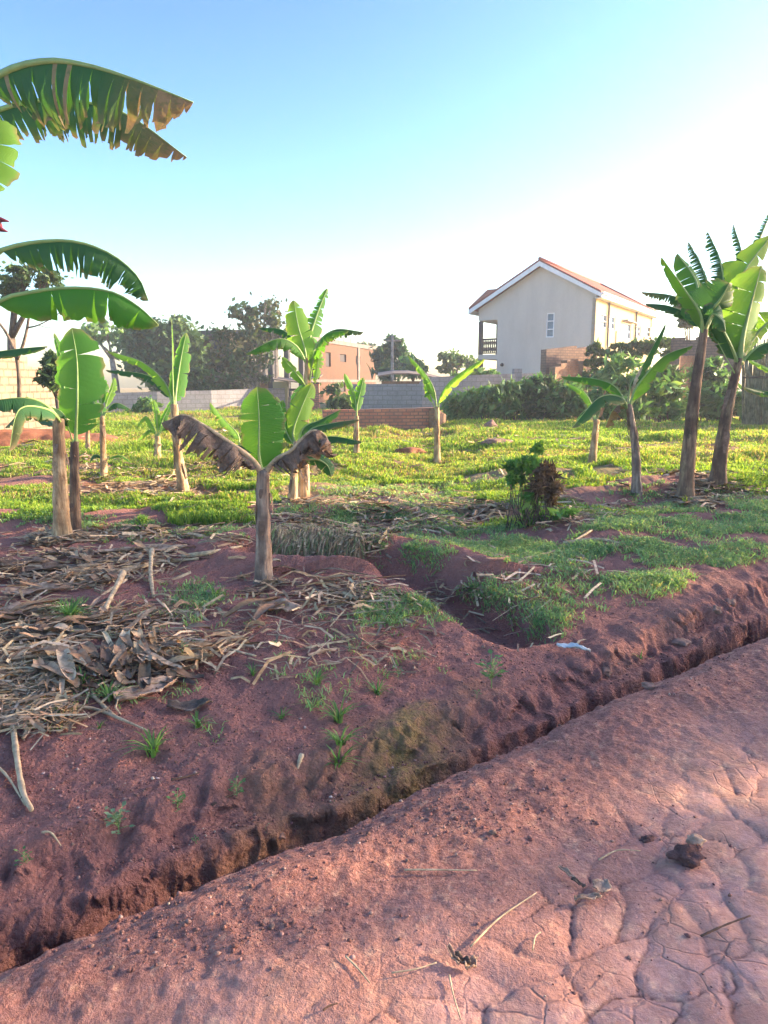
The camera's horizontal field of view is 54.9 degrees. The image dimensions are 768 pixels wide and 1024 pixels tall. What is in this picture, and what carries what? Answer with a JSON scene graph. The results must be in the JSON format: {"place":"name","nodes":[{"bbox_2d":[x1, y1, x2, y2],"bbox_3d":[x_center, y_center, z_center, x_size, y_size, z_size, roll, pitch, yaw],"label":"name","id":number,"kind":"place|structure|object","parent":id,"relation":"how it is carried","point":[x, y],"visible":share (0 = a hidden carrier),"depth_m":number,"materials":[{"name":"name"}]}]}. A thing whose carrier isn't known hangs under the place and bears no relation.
{"place":"outdoors","nodes":[
{"label":"outdoors","id":0,"kind":"place"},
{"bbox_2d":[0,637,767,1023],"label":"road","id":1,"kind":"structure","parent":0,"point":[658,751],"depth_m":2.28,"materials":[{"name":"soil"}]},
{"bbox_2d":[0,582,767,1021],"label":"soil crumbs","id":2,"kind":"object","parent":1,"relation":"on","point":[234,946],"visible":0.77,"depth_m":3.00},
{"bbox_2d":[404,869,476,870],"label":"twig","id":3,"kind":"object","parent":1,"relation":"on","point":[437,870],"visible":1,"depth_m":2.44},
{"bbox_2d":[454,951,470,964],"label":"fallen leaf","id":4,"kind":"object","parent":1,"relation":"on","point":[461,959],"visible":0.98,"depth_m":2.06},
{"bbox_2d":[470,892,536,947],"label":"twig","id":5,"kind":"object","parent":1,"relation":"on","point":[488,927],"visible":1,"depth_m":2.21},
{"bbox_2d":[574,892,601,901],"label":"fallen leaf","id":6,"kind":"object","parent":1,"relation":"on","point":[593,896],"visible":1,"depth_m":2.32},
{"bbox_2d":[592,878,611,892],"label":"fallen leaf","id":7,"kind":"object","parent":1,"relation":"on","point":[602,886],"visible":1,"depth_m":2.38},
{"bbox_2d":[666,843,706,868],"bbox_3d":[1.033,1.177,2.525,0.135,0.071,0.104,0,10,0],"label":"earth clod","id":8,"kind":"object","parent":1,"relation":"on","point":[688,855],"visible":1,"depth_m":2.51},
{"bbox_2d":[686,833,706,845],"bbox_3d":[1.097,1.156,2.611,0.074,0.037,0.054,0,10,0],"label":"dry lump","id":9,"kind":"object","parent":1,"relation":"on","point":[695,838],"visible":0.9,"depth_m":2.59,"materials":[{"name":"beige soil"}]},
{"bbox_2d":[700,915,750,936],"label":"twig","id":10,"kind":"object","parent":1,"relation":"on","point":[716,928],"visible":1,"depth_m":2.18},
{"bbox_2d":[0,558,767,972],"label":"ditch","id":11,"kind":"object","parent":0,"point":[36,922],"visible":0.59,"depth_m":3.22,"materials":[{"name":"red soil"}]},
{"bbox_2d":[104,801,134,833],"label":"weed","id":12,"kind":"object","parent":11,"relation":"on","point":[115,817],"visible":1,"depth_m":2.82,"materials":[{"name":"green plant"}]},
{"bbox_2d":[166,788,185,811],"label":"weed","id":13,"kind":"object","parent":11,"relation":"on","point":[180,797],"visible":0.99,"depth_m":2.95,"materials":[{"name":"green plant"}]},
{"bbox_2d":[317,695,359,723],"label":"grass tuft","id":14,"kind":"object","parent":11,"relation":"on","point":[338,717],"visible":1,"depth_m":3.61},
{"bbox_2d":[313,743,366,768],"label":"grass tuft","id":15,"kind":"object","parent":11,"relation":"on","point":[338,758],"visible":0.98,"depth_m":3.30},
{"bbox_2d":[318,726,365,746],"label":"grass tuft","id":16,"kind":"object","parent":11,"relation":"on","point":[336,738],"visible":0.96,"depth_m":3.39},
{"bbox_2d":[475,649,508,687],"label":"weed","id":17,"kind":"object","parent":11,"relation":"on","point":[485,674],"visible":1,"depth_m":3.99,"materials":[{"name":"green plant"}]},
{"bbox_2d":[556,642,590,651],"bbox_3d":[1.156,0.822,4.506,0.205,0.038,0.067,4,11,20],"label":"plastic scrap","id":18,"kind":"object","parent":11,"relation":"on","point":[572,645],"visible":1,"depth_m":4.51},
{"bbox_2d":[671,637,691,646],"bbox_3d":[1.930,0.844,4.817,0.138,0.039,0.145,9,13,41],"label":"stone","id":19,"kind":"object","parent":11,"relation":"on","point":[681,641],"visible":0.98,"depth_m":4.78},
{"bbox_2d":[0,388,767,823],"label":"ground","id":20,"kind":"structure","parent":0,"point":[220,568],"depth_m":4.87,"materials":[{"name":"red soil"}]},
{"bbox_2d":[0,356,32,429],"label":"block wall","id":21,"kind":"structure","parent":20,"relation":"on","point":[8,380],"depth_m":18.44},
{"bbox_2d":[10,725,33,811],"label":"dry stalk","id":22,"kind":"object","parent":20,"relation":"on","point":[18,768],"visible":0.94,"depth_m":3.03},
{"bbox_2d":[0,556,50,566],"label":"dry leaf","id":23,"kind":"object","parent":20,"relation":"on","point":[37,559],"visible":0.88,"depth_m":6.21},
{"bbox_2d":[0,333,72,535],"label":"banana plant","id":24,"kind":"object","parent":20,"relation":"on","point":[24,409],"visible":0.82,"depth_m":7.19,"materials":[{"name":"green plant"}]},
{"bbox_2d":[0,259,73,349],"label":"tree","id":25,"kind":"object","parent":20,"relation":"on","point":[20,280],"visible":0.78,"depth_m":21.07,"materials":[{"name":"green plant"}]},
{"bbox_2d":[32,348,59,416],"bbox_3d":[-6.517,-2.114,14.756,0.857,2.307,0.959,-3,10,-18],"label":"tree","id":26,"kind":"object","parent":20,"relation":"on","point":[47,374],"visible":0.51,"depth_m":14.46,"materials":[{"name":"green plant"}]},
{"bbox_2d":[28,366,68,428],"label":"block wall","id":27,"kind":"structure","parent":20,"relation":"on","point":[43,394],"depth_m":19.94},
{"bbox_2d":[0,428,122,446],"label":"earth bank","id":28,"kind":"structure","parent":20,"relation":"on","point":[30,434],"depth_m":17.23,"materials":[{"name":"red soil"}]},
{"bbox_2d":[42,596,95,618],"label":"grass tuft","id":29,"kind":"object","parent":20,"relation":"on","point":[71,610],"visible":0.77,"depth_m":4.70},
{"bbox_2d":[51,328,107,531],"bbox_3d":[-3.105,-0.786,7.538,0.592,2.158,0.540,-4,11,-22],"label":"banana plant","id":30,"kind":"object","parent":20,"relation":"on","point":[82,375],"visible":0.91,"depth_m":7.50,"materials":[{"name":"green plant"}]},
{"bbox_2d":[0,57,193,358],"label":"banana plant","id":31,"kind":"object","parent":20,"relation":"on","point":[61,85],"visible":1,"depth_m":4.45,"materials":[{"name":"green plant"}]},
{"bbox_2d":[79,318,125,392],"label":"tree","id":32,"kind":"object","parent":20,"relation":"on","point":[92,329],"visible":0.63,"depth_m":50.25,"materials":[{"name":"green plant"}]},
{"bbox_2d":[86,377,130,476],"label":"banana plant","id":33,"kind":"object","parent":20,"relation":"on","point":[107,398],"visible":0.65,"depth_m":11.06,"materials":[{"name":"green plant"}]},
{"bbox_2d":[83,680,133,701],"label":"grass tuft","id":34,"kind":"object","parent":20,"relation":"on","point":[106,691],"visible":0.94,"depth_m":3.70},
{"bbox_2d":[70,705,147,731],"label":"dry stalk","id":35,"kind":"object","parent":20,"relation":"on","point":[111,715],"visible":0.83,"depth_m":3.50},
{"bbox_2d":[83,557,198,578],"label":"dry stalk","id":36,"kind":"object","parent":20,"relation":"on","point":[185,559],"visible":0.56,"depth_m":6.24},
{"bbox_2d":[110,726,175,757],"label":"grass tuft","id":37,"kind":"object","parent":20,"relation":"on","point":[152,742],"visible":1,"depth_m":3.27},
{"bbox_2d":[127,395,163,413],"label":"shrub","id":38,"kind":"object","parent":20,"relation":"on","point":[143,405],"visible":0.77,"depth_m":29.48,"materials":[{"name":"green plant"}]},
{"bbox_2d":[106,319,190,491],"bbox_3d":[-3.138,-1.352,9.762,1.183,2.304,0.558,0,10,0],"label":"banana plant","id":39,"kind":"object","parent":20,"relation":"on","point":[175,389],"visible":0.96,"depth_m":9.71,"materials":[{"name":"green plant"}]},
{"bbox_2d":[148,547,154,597],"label":"dry stalk","id":40,"kind":"object","parent":20,"relation":"on","point":[151,555],"visible":0.97,"depth_m":5.82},
{"bbox_2d":[136,400,170,457],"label":"banana plant","id":41,"kind":"object","parent":20,"relation":"on","point":[158,420],"visible":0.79,"depth_m":12.78,"materials":[{"name":"green plant"}]},
{"bbox_2d":[108,313,210,389],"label":"tree","id":42,"kind":"object","parent":20,"relation":"on","point":[152,348],"visible":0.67,"depth_m":45.89,"materials":[{"name":"green plant"}]},
{"bbox_2d":[79,388,284,413],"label":"block wall","id":43,"kind":"structure","parent":20,"relation":"on","point":[200,400],"depth_m":34.40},
{"bbox_2d":[145,346,230,391],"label":"tree","id":44,"kind":"object","parent":20,"relation":"on","point":[195,373],"visible":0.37,"depth_m":44.63,"materials":[{"name":"green plant"}]},
{"bbox_2d":[166,697,212,710],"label":"dry leaf","id":45,"kind":"object","parent":20,"relation":"on","point":[189,705],"visible":1,"depth_m":3.65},
{"bbox_2d":[187,709,216,727],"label":"grass tuft","id":46,"kind":"object","parent":20,"relation":"on","point":[198,724],"visible":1,"depth_m":3.47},
{"bbox_2d":[181,545,242,557],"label":"dry stalk","id":47,"kind":"object","parent":20,"relation":"on","point":[203,553],"visible":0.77,"depth_m":6.28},
{"bbox_2d":[0,495,434,712],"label":"leaf litter","id":48,"kind":"object","parent":20,"relation":"on","point":[70,674],"visible":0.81,"depth_m":4.20,"materials":[{"name":"plant"}]},
{"bbox_2d":[0,602,48,615],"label":"dry leaf","id":49,"kind":"object","parent":48,"relation":"on","point":[11,606],"visible":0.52,"depth_m":4.87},
{"bbox_2d":[14,624,90,642],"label":"dry leaf","id":50,"kind":"object","parent":48,"relation":"on","point":[58,630],"visible":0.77,"depth_m":4.41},
{"bbox_2d":[99,570,126,619],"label":"dry stalk","id":51,"kind":"object","parent":48,"relation":"on","point":[121,576],"visible":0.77,"depth_m":5.20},
{"bbox_2d":[113,675,178,701],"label":"dry leaf","id":52,"kind":"object","parent":48,"relation":"on","point":[135,692],"visible":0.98,"depth_m":3.76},
{"bbox_2d":[129,655,189,673],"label":"dry leaf","id":53,"kind":"object","parent":48,"relation":"on","point":[166,658],"visible":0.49,"depth_m":4.00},
{"bbox_2d":[0,499,378,714],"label":"stalk litter","id":54,"kind":"object","parent":48,"relation":"on","point":[101,683],"visible":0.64,"depth_m":4.35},
{"bbox_2d":[209,402,241,470],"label":"banana plant","id":55,"kind":"object","parent":20,"relation":"on","point":[222,421],"visible":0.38,"depth_m":11.86,"materials":[{"name":"green plant"}]},
{"bbox_2d":[198,292,292,389],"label":"tree","id":56,"kind":"object","parent":20,"relation":"on","point":[234,358],"visible":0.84,"depth_m":42.54,"materials":[{"name":"green plant"}]},
{"bbox_2d":[162,387,338,583],"bbox_3d":[-0.959,-0.177,5.539,1.277,1.504,0.591,0,10,0],"label":"banana plant","id":57,"kind":"object","parent":20,"relation":"on","point":[260,447],"visible":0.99,"depth_m":5.42,"materials":[{"name":"green plant"}]},
{"bbox_2d":[256,598,301,611],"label":"dry leaf","id":58,"kind":"object","parent":20,"relation":"on","point":[291,606],"visible":0.81,"depth_m":4.93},
{"bbox_2d":[198,330,376,401],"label":"brick building","id":59,"kind":"structure","parent":20,"relation":"on","point":[350,360],"depth_m":60.73,"materials":[{"name":"brick"}]},
{"bbox_2d":[273,374,322,409],"bbox_3d":[-4.335,-5.765,36.808,2.605,2.148,3.500,0,10,0],"label":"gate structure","id":60,"kind":"object","parent":20,"relation":"on","point":[280,382],"visible":0.22,"depth_m":36.69,"materials":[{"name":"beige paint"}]},
{"bbox_2d":[246,288,362,498],"bbox_3d":[-0.889,-1.325,8.614,1.311,2.539,1.105,0,10,0],"label":"banana plant","id":61,"kind":"object","parent":20,"relation":"on","point":[303,347],"visible":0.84,"depth_m":8.36,"materials":[{"name":"green plant"}]},
{"bbox_2d":[293,666,330,685],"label":"grass tuft","id":62,"kind":"object","parent":20,"relation":"on","point":[317,680],"visible":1,"depth_m":3.89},
{"bbox_2d":[271,522,369,559],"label":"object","id":63,"kind":"object","parent":20,"relation":"on","point":[293,536],"visible":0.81,"depth_m":6.67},
{"bbox_2d":[280,383,361,499],"bbox_3d":[-0.702,-0.735,8.299,1.094,1.415,0.373,4,11,24],"label":"banana plant","id":64,"kind":"object","parent":20,"relation":"on","point":[302,401],"visible":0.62,"depth_m":8.36,"materials":[{"name":"green plant"}]},
{"bbox_2d":[319,381,352,409],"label":"shrub","id":65,"kind":"object","parent":20,"relation":"on","point":[342,401],"visible":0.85,"depth_m":29.50,"materials":[{"name":"green plant"}]},
{"bbox_2d":[344,373,365,452],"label":"banana plant","id":66,"kind":"object","parent":20,"relation":"on","point":[356,399],"visible":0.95,"depth_m":14.43,"materials":[{"name":"green plant"}]},
{"bbox_2d":[363,678,391,696],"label":"grass tuft","id":67,"kind":"object","parent":20,"relation":"on","point":[378,690],"visible":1,"depth_m":3.87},
{"bbox_2d":[322,407,433,429],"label":"brick wall","id":68,"kind":"structure","parent":20,"relation":"on","point":[409,418],"depth_m":22.19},
{"bbox_2d":[0,406,767,528],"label":"grass","id":69,"kind":"structure","parent":20,"relation":"on","point":[118,423],"depth_m":12.72,"materials":[{"name":"plant"}]},
{"bbox_2d":[0,313,58,396],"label":"bare tree","id":70,"kind":"object","parent":69,"relation":"on","point":[19,386],"visible":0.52,"depth_m":15.61,"materials":[{"name":"brown plant"}]},
{"bbox_2d":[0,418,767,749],"bbox_3d":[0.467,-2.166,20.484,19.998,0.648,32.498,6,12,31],"label":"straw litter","id":71,"kind":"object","parent":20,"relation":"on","point":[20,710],"visible":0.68,"depth_m":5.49,"materials":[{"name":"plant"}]},
{"bbox_2d":[3,583,73,594],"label":"dry leaf","id":72,"kind":"object","parent":71,"relation":"on","point":[44,587],"visible":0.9,"depth_m":5.48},
{"bbox_2d":[18,558,108,573],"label":"dry leaf","id":73,"kind":"object","parent":71,"relation":"on","point":[53,565],"visible":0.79,"depth_m":6.10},
{"bbox_2d":[69,546,139,553],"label":"dry leaf","id":74,"kind":"object","parent":71,"relation":"on","point":[71,548],"visible":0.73,"depth_m":6.59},
{"bbox_2d":[133,544,188,550],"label":"dry leaf","id":75,"kind":"object","parent":71,"relation":"on","point":[163,546],"visible":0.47,"depth_m":6.64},
{"bbox_2d":[384,335,400,380],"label":"utility pole","id":76,"kind":"object","parent":20,"relation":"on","point":[392,340],"visible":0.6,"depth_m":42.97,"materials":[{"name":"grey wood"}]},
{"bbox_2d":[367,332,419,380],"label":"tree","id":77,"kind":"object","parent":20,"relation":"on","point":[380,356],"visible":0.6,"depth_m":53.31,"materials":[{"name":"green plant"}]},
{"bbox_2d":[378,370,439,383],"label":"shed","id":78,"kind":"structure","parent":20,"relation":"on","point":[386,373],"depth_m":36.45,"materials":[{"name":"grey metal"}]},
{"bbox_2d":[395,447,426,454],"bbox_3d":[0.529,-1.268,15.664,0.553,0.214,0.555,-6,12,-31],"label":"soil mound","id":79,"kind":"object","parent":20,"relation":"on","point":[409,450],"visible":0.59,"depth_m":15.54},
{"bbox_2d":[395,355,428,380],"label":"tree","id":80,"kind":"object","parent":20,"relation":"on","point":[411,367],"visible":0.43,"depth_m":48.57,"materials":[{"name":"green plant"}]},
{"bbox_2d":[429,408,445,428],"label":"brick wall","id":81,"kind":"structure","parent":20,"relation":"on","point":[431,417],"depth_m":22.32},
{"bbox_2d":[351,373,536,409],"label":"block wall","id":82,"kind":"structure","parent":20,"relation":"on","point":[378,396],"depth_m":32.66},
{"bbox_2d":[408,355,484,463],"bbox_3d":[1.155,-1.843,13.613,1.437,2.080,0.325,4,11,23],"label":"banana plant","id":83,"kind":"object","parent":20,"relation":"on","point":[454,382],"visible":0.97,"depth_m":13.64,"materials":[{"name":"green plant"}]},
{"bbox_2d":[435,347,477,373],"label":"tree","id":84,"kind":"object","parent":20,"relation":"on","point":[452,361],"visible":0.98,"depth_m":58.72,"materials":[{"name":"green plant"}]},
{"bbox_2d":[438,386,481,420],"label":"bush","id":85,"kind":"object","parent":20,"relation":"on","point":[454,406],"visible":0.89,"depth_m":25.49,"materials":[{"name":"green plant"}]},
{"bbox_2d":[450,360,500,375],"bbox_3d":[4.597,-6.386,37.551,2.608,2.610,1.688,0,10,0],"label":"tree","id":86,"kind":"object","parent":20,"relation":"on","point":[480,371],"visible":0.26,"depth_m":36.97,"materials":[{"name":"green plant"}]},
{"bbox_2d":[478,438,512,446],"bbox_3d":[2.400,-1.471,15.872,0.811,0.234,0.606,7,12,36],"label":"soil mound","id":87,"kind":"object","parent":20,"relation":"on","point":[490,441],"visible":0.55,"depth_m":15.70,"materials":[{"name":"soil"}]},
{"bbox_2d":[465,374,533,419],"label":"bush","id":88,"kind":"object","parent":20,"relation":"on","point":[505,397],"visible":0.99,"depth_m":25.40,"materials":[{"name":"green plant"}]},
{"bbox_2d":[501,370,561,420],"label":"bush","id":89,"kind":"object","parent":20,"relation":"on","point":[537,386],"visible":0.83,"depth_m":25.78,"materials":[{"name":"green plant"}]},
{"bbox_2d":[499,440,580,529],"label":"weed clump","id":90,"kind":"object","parent":20,"relation":"on","point":[514,467],"visible":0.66,"depth_m":7.55,"materials":[{"name":"green plant"}]},
{"bbox_2d":[521,458,568,527],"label":"dry shrub","id":91,"kind":"object","parent":20,"relation":"on","point":[547,484],"visible":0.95,"depth_m":7.49,"materials":[{"name":"brown plant"}]},
{"bbox_2d":[543,374,589,419],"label":"bush","id":92,"kind":"object","parent":20,"relation":"on","point":[568,402],"visible":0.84,"depth_m":25.34,"materials":[{"name":"green plant"}]},
{"bbox_2d":[549,359,583,417],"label":"brick wall","id":93,"kind":"structure","parent":20,"relation":"on","point":[571,367],"depth_m":27.98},
{"bbox_2d":[540,346,597,392],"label":"brick wall","id":94,"kind":"structure","parent":20,"relation":"on","point":[551,357],"depth_m":28.75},
{"bbox_2d":[566,382,605,463],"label":"banana plant","id":95,"kind":"object","parent":20,"relation":"on","point":[592,456],"visible":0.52,"depth_m":11.81,"materials":[{"name":"green plant"}]},
{"bbox_2d":[561,323,692,495],"bbox_3d":[2.792,-1.186,8.775,1.578,2.071,0.502,-3,11,-18],"label":"banana plant","id":96,"kind":"object","parent":20,"relation":"on","point":[642,377],"visible":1,"depth_m":8.74,"materials":[{"name":"green plant"}]},
{"bbox_2d":[582,336,674,392],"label":"vine","id":97,"kind":"object","parent":20,"relation":"on","point":[644,347],"visible":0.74,"depth_m":28.69,"materials":[{"name":"green plant"}]},
{"bbox_2d":[583,350,683,420],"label":"bush","id":98,"kind":"object","parent":20,"relation":"on","point":[614,369],"visible":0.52,"depth_m":23.80,"materials":[{"name":"green plant"}]},
{"bbox_2d":[646,361,699,422],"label":"bush","id":99,"kind":"object","parent":20,"relation":"on","point":[674,403],"visible":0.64,"depth_m":24.23,"materials":[{"name":"green plant"}]},
{"bbox_2d":[669,356,694,413],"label":"brick pillar","id":100,"kind":"structure","parent":20,"relation":"on","point":[681,361],"depth_m":27.18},
{"bbox_2d":[675,303,696,339],"bbox_3d":[13.514,-7.030,33.275,1.467,5.352,1.149,0,10,0],"label":"tree","id":101,"kind":"object","parent":20,"relation":"on","point":[682,324],"visible":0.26,"depth_m":33.01,"materials":[{"name":"green plant"}]},
{"bbox_2d":[641,232,733,499],"bbox_3d":[3.578,-1.705,8.710,1.190,3.244,1.150,0,10,0],"label":"banana plant","id":102,"kind":"object","parent":20,"relation":"on","point":[691,299],"visible":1,"depth_m":8.49,"materials":[{"name":"green plant"}]},
{"bbox_2d":[670,336,733,382],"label":"brick wall","id":103,"kind":"structure","parent":20,"relation":"on","point":[681,343],"depth_m":27.59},
{"bbox_2d":[681,355,741,421],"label":"bush","id":104,"kind":"object","parent":20,"relation":"on","point":[715,380],"visible":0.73,"depth_m":25.34,"materials":[{"name":"green plant"}]},
{"bbox_2d":[719,389,744,420],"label":"bush","id":105,"kind":"object","parent":20,"relation":"on","point":[737,409],"visible":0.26,"depth_m":25.01,"materials":[{"name":"green plant"}]},
{"bbox_2d":[707,215,767,487],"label":"banana plant","id":106,"kind":"object","parent":20,"relation":"on","point":[736,342],"visible":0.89,"depth_m":8.83,"materials":[{"name":"green plant"}]},
{"bbox_2d":[742,334,767,424],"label":"reed fence","id":107,"kind":"object","parent":20,"relation":"on","point":[755,409],"visible":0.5,"depth_m":22.81,"materials":[{"name":"plant"}]},
{"bbox_2d":[743,360,767,396],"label":"banana plant","id":108,"kind":"object","parent":20,"relation":"on","point":[760,393],"visible":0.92,"depth_m":10.24,"materials":[{"name":"green plant"}]},
{"bbox_2d":[0,468,767,745],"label":"grass","id":109,"kind":"structure","parent":0,"point":[645,546],"depth_m":6.34,"materials":[{"name":"plant"}]},
{"bbox_2d":[0,0,767,387],"label":"sky","id":110,"kind":"structure","parent":0,"point":[404,160],"materials":[{"name":"blue"}]},
{"bbox_2d":[468,257,660,376],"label":"house","id":111,"kind":"structure","parent":0,"point":[532,311],"depth_m":42.77,"materials":[{"name":"white paint"}]},
{"bbox_2d":[546,313,554,337],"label":"window","id":112,"kind":"structure","parent":111,"relation":"in","point":[550,316],"depth_m":42.20,"materials":[{"name":"glass"}]},
{"bbox_2d":[622,322,630,339],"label":"window","id":113,"kind":"structure","parent":111,"relation":"in","point":[626,328],"depth_m":47.24,"materials":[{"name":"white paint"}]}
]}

